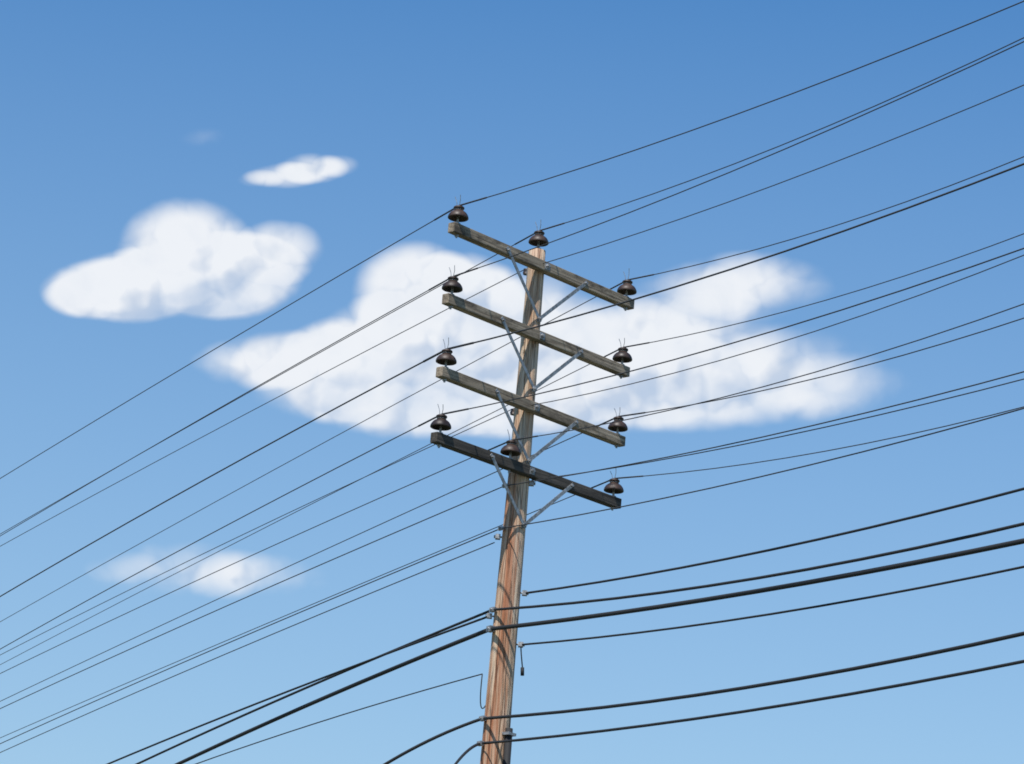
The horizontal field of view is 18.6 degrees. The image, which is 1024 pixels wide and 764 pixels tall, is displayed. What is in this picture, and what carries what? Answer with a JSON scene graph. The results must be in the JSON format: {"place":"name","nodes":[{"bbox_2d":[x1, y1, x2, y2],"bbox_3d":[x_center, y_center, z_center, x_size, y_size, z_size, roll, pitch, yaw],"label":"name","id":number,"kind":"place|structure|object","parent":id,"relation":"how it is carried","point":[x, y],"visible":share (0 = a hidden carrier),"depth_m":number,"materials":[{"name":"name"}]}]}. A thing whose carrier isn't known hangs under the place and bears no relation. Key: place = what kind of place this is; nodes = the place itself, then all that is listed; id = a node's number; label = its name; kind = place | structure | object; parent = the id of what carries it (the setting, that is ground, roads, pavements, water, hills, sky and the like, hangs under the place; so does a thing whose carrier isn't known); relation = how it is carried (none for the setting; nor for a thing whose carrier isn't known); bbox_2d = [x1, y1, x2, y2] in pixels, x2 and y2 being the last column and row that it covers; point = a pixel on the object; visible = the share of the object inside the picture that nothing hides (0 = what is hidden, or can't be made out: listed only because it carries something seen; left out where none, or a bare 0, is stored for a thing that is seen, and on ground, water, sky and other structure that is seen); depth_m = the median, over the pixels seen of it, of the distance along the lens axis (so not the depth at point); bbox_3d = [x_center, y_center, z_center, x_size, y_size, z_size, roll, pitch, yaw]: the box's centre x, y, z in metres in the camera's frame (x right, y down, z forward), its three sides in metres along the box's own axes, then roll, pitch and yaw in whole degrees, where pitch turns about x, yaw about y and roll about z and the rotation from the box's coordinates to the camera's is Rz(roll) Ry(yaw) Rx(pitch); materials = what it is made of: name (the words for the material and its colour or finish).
{"place":"outdoors","nodes":[
{"label":"outdoors","id":0,"kind":"place"},
{"bbox_2d":[0,0,1023,763],"label":"sky","id":1,"kind":"structure","parent":0,"point":[176,175],"materials":[{"name":"blue"}]},
{"label":"ground","id":2,"kind":"structure","parent":0,"visible":0},
{"bbox_2d":[0,1,1023,763],"bbox_3d":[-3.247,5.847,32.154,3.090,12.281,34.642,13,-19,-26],"label":"power lines","id":3,"kind":"object","parent":2,"relation":"on","point":[496,741],"visible":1,"depth_m":27.22,"materials":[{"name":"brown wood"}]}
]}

